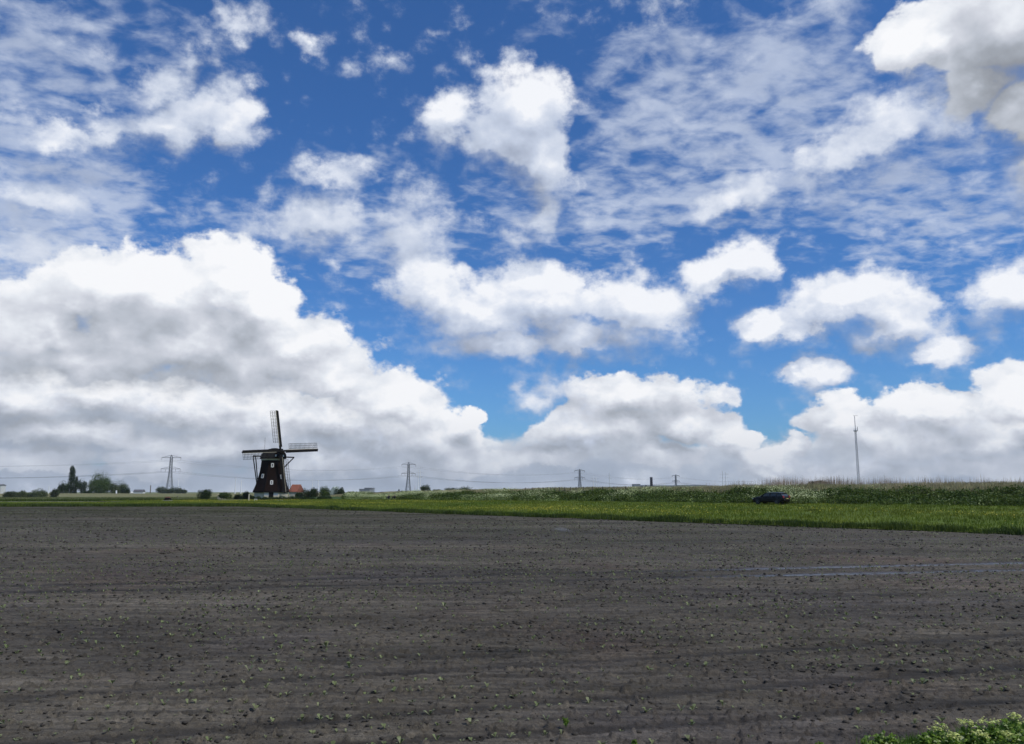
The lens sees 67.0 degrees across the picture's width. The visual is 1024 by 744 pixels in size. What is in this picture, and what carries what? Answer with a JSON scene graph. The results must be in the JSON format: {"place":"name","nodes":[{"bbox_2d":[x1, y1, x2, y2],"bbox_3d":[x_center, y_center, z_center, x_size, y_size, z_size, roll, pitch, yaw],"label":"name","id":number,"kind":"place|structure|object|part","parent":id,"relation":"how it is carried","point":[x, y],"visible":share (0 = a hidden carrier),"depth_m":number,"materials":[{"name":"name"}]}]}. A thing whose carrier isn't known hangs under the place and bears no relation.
{"place":"outdoors","nodes":[
{"label":"outdoors","id":0,"kind":"place"},
{"bbox_2d":[0,501,208,503],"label":"grass strip","id":1,"kind":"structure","parent":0,"point":[84,502],"depth_m":165.57,"materials":[{"name":"green plant"}]},
{"bbox_2d":[0,497,233,499],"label":"rough grass","id":2,"kind":"structure","parent":0,"point":[61,498],"depth_m":288.67,"materials":[{"name":"green plant"}]},
{"bbox_2d":[0,502,234,506],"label":"grass strip","id":3,"kind":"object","parent":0,"point":[76,506],"depth_m":129.35,"materials":[{"name":"green plant"}]},
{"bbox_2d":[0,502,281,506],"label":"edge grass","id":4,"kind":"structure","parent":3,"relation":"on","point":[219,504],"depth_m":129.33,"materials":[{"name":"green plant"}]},
{"bbox_2d":[255,496,274,499],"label":"hedge","id":5,"kind":"object","parent":3,"relation":"on","point":[263,498],"visible":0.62,"depth_m":185.33,"materials":[{"name":"green plant"}]},
{"bbox_2d":[271,496,296,499],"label":"hedge","id":6,"kind":"object","parent":3,"relation":"on","point":[284,498],"visible":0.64,"depth_m":184.91,"materials":[{"name":"green plant"}]},
{"bbox_2d":[294,496,314,499],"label":"hedge","id":7,"kind":"object","parent":3,"relation":"on","point":[300,498],"visible":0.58,"depth_m":185.03,"materials":[{"name":"green plant"}]},
{"bbox_2d":[310,496,332,498],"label":"hedge","id":8,"kind":"object","parent":3,"relation":"on","point":[324,497],"visible":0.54,"depth_m":184.73,"materials":[{"name":"green plant"}]},
{"bbox_2d":[0,493,319,496],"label":"dike","id":9,"kind":"structure","parent":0,"point":[129,495],"depth_m":419.32,"materials":[{"name":"green plant"}]},
{"bbox_2d":[0,492,319,501],"bbox_3d":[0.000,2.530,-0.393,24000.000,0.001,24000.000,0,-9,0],"label":"ground","id":10,"kind":"structure","parent":0,"point":[115,501],"depth_m":210.84,"materials":[{"name":"green plant"}]},
{"bbox_2d":[0,484,6,493],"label":"white building","id":11,"kind":"structure","parent":10,"relation":"on","point":[2,488],"depth_m":515.93,"materials":[{"name":"paint"}]},
{"bbox_2d":[57,480,66,492],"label":"tree","id":12,"kind":"object","parent":10,"relation":"on","point":[62,488],"visible":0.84,"depth_m":489.10,"materials":[{"name":"green plant"}]},
{"bbox_2d":[66,466,76,492],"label":"poplar tree","id":13,"kind":"object","parent":10,"relation":"on","point":[70,487],"visible":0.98,"depth_m":494.03,"materials":[{"name":"green plant"}]},
{"bbox_2d":[75,478,87,492],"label":"tree","id":14,"kind":"object","parent":10,"relation":"on","point":[81,486],"visible":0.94,"depth_m":491.28,"materials":[{"name":"green plant"}]},
{"bbox_2d":[88,470,110,491],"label":"tree","id":15,"kind":"object","parent":10,"relation":"on","point":[99,478],"visible":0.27,"depth_m":502.63,"materials":[{"name":"green plant"}]},
{"bbox_2d":[86,478,113,492],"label":"tree","id":16,"kind":"object","parent":10,"relation":"on","point":[103,487],"visible":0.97,"depth_m":477.79,"materials":[{"name":"green plant"}]},
{"bbox_2d":[109,480,128,492],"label":"tree","id":17,"kind":"object","parent":10,"relation":"on","point":[118,488],"visible":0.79,"depth_m":483.08,"materials":[{"name":"green plant"}]},
{"bbox_2d":[120,485,130,492],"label":"tree","id":18,"kind":"object","parent":10,"relation":"on","point":[125,490],"visible":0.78,"depth_m":473.48,"materials":[{"name":"green plant"}]},
{"bbox_2d":[133,489,145,492],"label":"farmhouse","id":19,"kind":"object","parent":10,"relation":"on","point":[139,491],"visible":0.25,"depth_m":613.68,"materials":[{"name":"white paint"}]},
{"bbox_2d":[155,486,165,492],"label":"tree","id":20,"kind":"object","parent":10,"relation":"on","point":[159,489],"visible":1,"depth_m":750.81,"materials":[{"name":"green plant"}]},
{"bbox_2d":[163,487,172,492],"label":"tree","id":21,"kind":"object","parent":10,"relation":"on","point":[168,490],"visible":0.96,"depth_m":749.08,"materials":[{"name":"green plant"}]},
{"bbox_2d":[161,455,180,488],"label":"pylon","id":22,"kind":"object","parent":10,"relation":"on","point":[170,463],"visible":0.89,"depth_m":992.34,"materials":[{"name":"metal"}]},
{"bbox_2d":[27,472,692,484],"bbox_3d":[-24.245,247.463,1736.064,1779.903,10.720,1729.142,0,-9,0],"label":"power line","id":23,"kind":"object","parent":22,"relation":"hanging from","point":[349,479],"visible":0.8,"depth_m":1268.23,"materials":[{"name":"metal"}]},
{"bbox_2d":[22,471,765,484],"bbox_3d":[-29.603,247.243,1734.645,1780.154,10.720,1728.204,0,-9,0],"label":"power line","id":24,"kind":"object","parent":22,"relation":"hanging from","point":[345,479],"visible":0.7,"depth_m":1257.63,"materials":[{"name":"metal"}]},
{"bbox_2d":[37,460,760,481],"bbox_3d":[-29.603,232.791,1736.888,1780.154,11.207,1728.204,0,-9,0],"label":"power line","id":25,"kind":"object","parent":22,"relation":"hanging from","point":[388,467],"visible":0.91,"depth_m":1281.60,"materials":[{"name":"metal"}]},
{"bbox_2d":[63,460,767,481],"bbox_3d":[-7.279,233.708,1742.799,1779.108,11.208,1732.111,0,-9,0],"label":"power line","id":26,"kind":"object","parent":22,"relation":"hanging from","point":[404,467],"visible":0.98,"depth_m":1235.22,"materials":[{"name":"metal"}]},
{"bbox_2d":[170,486,180,492],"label":"tree","id":27,"kind":"object","parent":10,"relation":"on","point":[175,490],"visible":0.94,"depth_m":749.29,"materials":[{"name":"green plant"}]},
{"bbox_2d":[178,488,187,492],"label":"tree","id":28,"kind":"object","parent":10,"relation":"on","point":[182,491],"visible":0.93,"depth_m":750.21,"materials":[{"name":"green plant"}]},
{"bbox_2d":[289,484,303,497],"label":"house","id":29,"kind":"structure","parent":10,"relation":"on","point":[295,488],"depth_m":234.93,"materials":[{"name":"orange paint"}]},
{"bbox_2d":[359,489,372,491],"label":"building","id":30,"kind":"structure","parent":10,"relation":"on","point":[366,490],"depth_m":1284.99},
{"bbox_2d":[401,462,415,490],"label":"pylon","id":31,"kind":"object","parent":10,"relation":"on","point":[408,479],"visible":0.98,"depth_m":1278.65,"materials":[{"name":"metal"}]},
{"bbox_2d":[45,472,697,484],"bbox_3d":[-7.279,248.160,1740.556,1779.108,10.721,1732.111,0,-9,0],"label":"power line","id":32,"kind":"object","parent":31,"relation":"hanging from","point":[380,478],"visible":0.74,"depth_m":1289.62,"materials":[{"name":"metal"}]},
{"bbox_2d":[40,472,769,485],"bbox_3d":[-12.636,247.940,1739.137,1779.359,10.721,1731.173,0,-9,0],"label":"power line","id":33,"kind":"object","parent":31,"relation":"hanging from","point":[376,478],"visible":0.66,"depth_m":1280.31,"materials":[{"name":"metal"}]},
{"bbox_2d":[416,469,422,489],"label":"utility pole","id":34,"kind":"object","parent":10,"relation":"on","point":[418,479],"visible":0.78,"depth_m":1683.72,"materials":[{"name":"metal"}]},
{"bbox_2d":[574,469,584,486],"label":"pylon","id":35,"kind":"object","parent":10,"relation":"on","point":[579,480],"visible":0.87,"depth_m":1604.66,"materials":[{"name":"metal"}]},
{"bbox_2d":[640,485,675,487],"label":"warehouse","id":36,"kind":"structure","parent":10,"relation":"on","point":[658,485],"depth_m":1543.21,"materials":[{"name":"grey metal"}]},
{"bbox_2d":[853,416,859,484],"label":"radio mast","id":37,"kind":"object","parent":10,"relation":"on","point":[857,452],"visible":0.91,"depth_m":945.68,"materials":[{"name":"metal"}]},
{"bbox_2d":[0,506,1023,743],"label":"field","id":38,"kind":"structure","parent":0,"point":[727,724],"depth_m":13.43,"materials":[{"name":"soil"}]},
{"bbox_2d":[396,736,403,743],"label":"seedling","id":39,"kind":"object","parent":38,"relation":"on","point":[399,738],"visible":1,"depth_m":7.53,"materials":[{"name":"green plant"}]},
{"bbox_2d":[0,508,1023,743],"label":"clods","id":40,"kind":"object","parent":38,"relation":"on","point":[476,701],"visible":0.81,"depth_m":15.52,"materials":[{"name":"soil"}]},
{"bbox_2d":[0,508,1023,692],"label":"seedlings","id":41,"kind":"object","parent":38,"relation":"on","point":[66,662],"visible":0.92,"depth_m":21.55,"materials":[{"name":"green plant"}]},
{"bbox_2d":[562,717,568,726],"bbox_3d":[0.557,3.622,8.001,0.078,0.099,0.064,-6,-10,32],"label":"leafy plant","id":42,"kind":"object","parent":38,"relation":"on","point":[566,721],"visible":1,"depth_m":7.99,"materials":[{"name":"green plant"}]},
{"bbox_2d":[797,668,819,673],"bbox_3d":[4.033,4.088,10.544,0.277,0.097,0.207,0,-9,0],"label":"clod","id":43,"kind":"object","parent":38,"relation":"on","point":[805,670],"visible":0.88,"depth_m":10.50,"materials":[{"name":"soil"}]},
{"bbox_2d":[860,734,877,743],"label":"leafy plant","id":44,"kind":"object","parent":38,"relation":"on","point":[863,741],"visible":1,"depth_m":6.97,"materials":[{"name":"green plant"}]},
{"bbox_2d":[873,730,898,743],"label":"leafy plant","id":45,"kind":"object","parent":38,"relation":"on","point":[890,738],"visible":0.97,"depth_m":7.12,"materials":[{"name":"green plant"}]},
{"bbox_2d":[901,689,919,694],"bbox_3d":[4.844,3.899,9.393,0.254,0.074,0.150,0,-9,0],"label":"clod","id":46,"kind":"object","parent":38,"relation":"on","point":[907,692],"visible":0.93,"depth_m":9.36,"materials":[{"name":"soil"}]},
{"bbox_2d":[914,732,937,743],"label":"leafy plant","id":47,"kind":"object","parent":38,"relation":"on","point":[923,738],"visible":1,"depth_m":7.04,"materials":[{"name":"green plant"}]},
{"bbox_2d":[921,720,948,743],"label":"leafy plant","id":48,"kind":"object","parent":38,"relation":"on","point":[939,732],"visible":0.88,"depth_m":7.13,"materials":[{"name":"green plant"}]},
{"bbox_2d":[856,715,1023,743],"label":"verge grass","id":49,"kind":"structure","parent":38,"relation":"on","point":[911,739],"depth_m":7.41,"materials":[{"name":"green plant"}]},
{"bbox_2d":[941,731,967,743],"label":"leafy plant","id":50,"kind":"object","parent":38,"relation":"on","point":[952,739],"visible":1,"depth_m":6.95,"materials":[{"name":"green plant"}]},
{"bbox_2d":[957,718,976,743],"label":"leafy plant","id":51,"kind":"object","parent":38,"relation":"on","point":[965,735],"visible":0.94,"depth_m":7.18,"materials":[{"name":"green plant"}]},
{"bbox_2d":[970,729,992,743],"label":"leafy plant","id":52,"kind":"object","parent":38,"relation":"on","point":[983,739],"visible":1,"depth_m":7.00,"materials":[{"name":"green plant"}]},
{"bbox_2d":[974,716,1005,743],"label":"leafy plant","id":53,"kind":"object","parent":38,"relation":"on","point":[992,735],"visible":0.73,"depth_m":7.20,"materials":[{"name":"green plant"}]},
{"bbox_2d":[989,730,1016,743],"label":"leafy plant","id":54,"kind":"object","parent":38,"relation":"on","point":[1006,739],"visible":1,"depth_m":7.00,"materials":[{"name":"green plant"}]},
{"bbox_2d":[1001,712,1023,743],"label":"leafy plant","id":55,"kind":"object","parent":38,"relation":"on","point":[1008,721],"visible":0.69,"depth_m":7.33,"materials":[{"name":"green plant"}]},
{"bbox_2d":[1008,726,1023,743],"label":"leafy plant","id":56,"kind":"object","parent":38,"relation":"on","point":[1018,740],"visible":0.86,"depth_m":7.06,"materials":[{"name":"green plant"}]},
{"bbox_2d":[0,0,1023,491],"label":"sky","id":57,"kind":"structure","parent":0,"point":[519,241],"materials":[{"name":"blue"}]},
{"bbox_2d":[102,498,1023,535],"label":"meadow","id":58,"kind":"structure","parent":0,"point":[885,512],"depth_m":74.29,"materials":[{"name":"green plant"}]},
{"bbox_2d":[0,498,246,500],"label":"ditch reeds","id":59,"kind":"object","parent":58,"relation":"on","point":[76,499],"visible":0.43,"depth_m":206.60,"materials":[{"name":"green plant"}]},
{"bbox_2d":[197,489,212,498],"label":"bush","id":60,"kind":"object","parent":58,"relation":"on","point":[205,494],"visible":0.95,"depth_m":218.42,"materials":[{"name":"green plant"}]},
{"bbox_2d":[221,491,231,498],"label":"bush","id":61,"kind":"object","parent":58,"relation":"on","point":[225,494],"visible":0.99,"depth_m":224.65,"materials":[{"name":"green plant"}]},
{"bbox_2d":[233,494,242,498],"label":"bush","id":62,"kind":"object","parent":58,"relation":"on","point":[238,496],"visible":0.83,"depth_m":210.59,"materials":[{"name":"green plant"}]},
{"bbox_2d":[242,491,248,498],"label":"bush","id":63,"kind":"object","parent":58,"relation":"on","point":[245,494],"visible":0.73,"depth_m":214.68,"materials":[{"name":"green plant"}]},
{"bbox_2d":[242,410,317,497],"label":"windmill","id":64,"kind":"object","parent":58,"relation":"on","point":[271,480],"visible":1,"depth_m":210.43,"materials":[{"name":"black paint"}]},
{"bbox_2d":[128,499,1023,523],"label":"buttercups","id":65,"kind":"object","parent":58,"relation":"on","point":[552,506],"visible":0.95,"depth_m":90.33,"materials":[{"name":"yellow plant"}]},
{"bbox_2d":[752,492,789,503],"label":"parked car","id":66,"kind":"object","parent":58,"relation":"on","point":[777,497],"visible":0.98,"depth_m":92.62,"materials":[{"name":"paint"}]},
{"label":"window glass","id":67,"kind":"part","parent":66,"relation":"part of","materials":[{"name":"black glass"}]},
{"bbox_2d":[314,485,1023,504],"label":"dike","id":68,"kind":"structure","parent":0,"point":[335,497],"depth_m":88.79,"materials":[{"name":"green plant"}]},
{"bbox_2d":[301,488,310,496],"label":"bush","id":69,"kind":"object","parent":68,"relation":"on","point":[306,493],"visible":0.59,"depth_m":220.74,"materials":[{"name":"green plant"}]},
{"bbox_2d":[309,487,318,496],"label":"bush","id":70,"kind":"object","parent":68,"relation":"on","point":[313,492],"visible":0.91,"depth_m":218.74,"materials":[{"name":"green plant"}]},
{"bbox_2d":[319,486,330,495],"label":"bush","id":71,"kind":"object","parent":68,"relation":"on","point":[324,492],"visible":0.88,"depth_m":218.03,"materials":[{"name":"green plant"}]},
{"bbox_2d":[333,487,344,494],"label":"bush","id":72,"kind":"object","parent":68,"relation":"on","point":[340,491],"visible":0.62,"depth_m":212.79,"materials":[{"name":"green plant"}]},
{"bbox_2d":[525,486,625,491],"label":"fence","id":73,"kind":"object","parent":68,"relation":"on","point":[564,488],"visible":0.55,"depth_m":133.30,"materials":[{"name":"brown wood"}]},
{"bbox_2d":[331,481,1023,496],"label":"dry grass","id":74,"kind":"structure","parent":68,"relation":"on","point":[942,485],"depth_m":100.07,"materials":[{"name":"plant"}]},
{"bbox_2d":[341,483,1023,505],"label":"bank grass","id":75,"kind":"structure","parent":68,"relation":"on","point":[863,492],"depth_m":95.78,"materials":[{"name":"green plant"}]},
{"bbox_2d":[343,483,1023,500],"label":"cow parsley","id":76,"kind":"object","parent":68,"relation":"on","point":[414,492],"visible":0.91,"depth_m":130.59,"materials":[{"name":"white plant"}]},
{"bbox_2d":[345,486,1023,504],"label":"cow parsley","id":77,"kind":"object","parent":68,"relation":"on","point":[549,499],"visible":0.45,"depth_m":119.81,"materials":[{"name":"white plant"}]},
{"bbox_2d":[700,472,1023,485],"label":"reeds","id":78,"kind":"object","parent":68,"relation":"on","point":[824,482],"visible":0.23,"depth_m":104.81,"materials":[{"name":"plant"}]},
{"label":"rough pasture","id":79,"kind":"structure","parent":0,"visible":0},
{"bbox_2d":[2,491,15,497],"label":"bush","id":80,"kind":"object","parent":79,"relation":"on","point":[8,494],"visible":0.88,"depth_m":325.20,"materials":[{"name":"green plant"}]},
{"bbox_2d":[13,491,27,496],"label":"bush","id":81,"kind":"object","parent":79,"relation":"on","point":[21,494],"visible":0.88,"depth_m":334.67,"materials":[{"name":"green plant"}]},
{"bbox_2d":[26,492,36,496],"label":"bush","id":82,"kind":"object","parent":79,"relation":"on","point":[32,495],"visible":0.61,"depth_m":343.32,"materials":[{"name":"green plant"}]},
{"bbox_2d":[31,488,47,496],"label":"bush","id":83,"kind":"object","parent":79,"relation":"on","point":[42,493],"visible":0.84,"depth_m":352.15,"materials":[{"name":"green plant"}]},
{"bbox_2d":[49,488,59,496],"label":"bush","id":84,"kind":"object","parent":79,"relation":"on","point":[54,493],"visible":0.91,"depth_m":360.85,"materials":[{"name":"green plant"}]},
{"bbox_2d":[329,487,338,494],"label":"shed","id":85,"kind":"structure","parent":79,"relation":"on","point":[332,490],"depth_m":221.17,"materials":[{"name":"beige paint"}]},
{"bbox_2d":[420,484,430,490],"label":"tree","id":86,"kind":"object","parent":79,"relation":"on","point":[423,488],"visible":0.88,"depth_m":295.79,"materials":[{"name":"green plant"}]}
]}

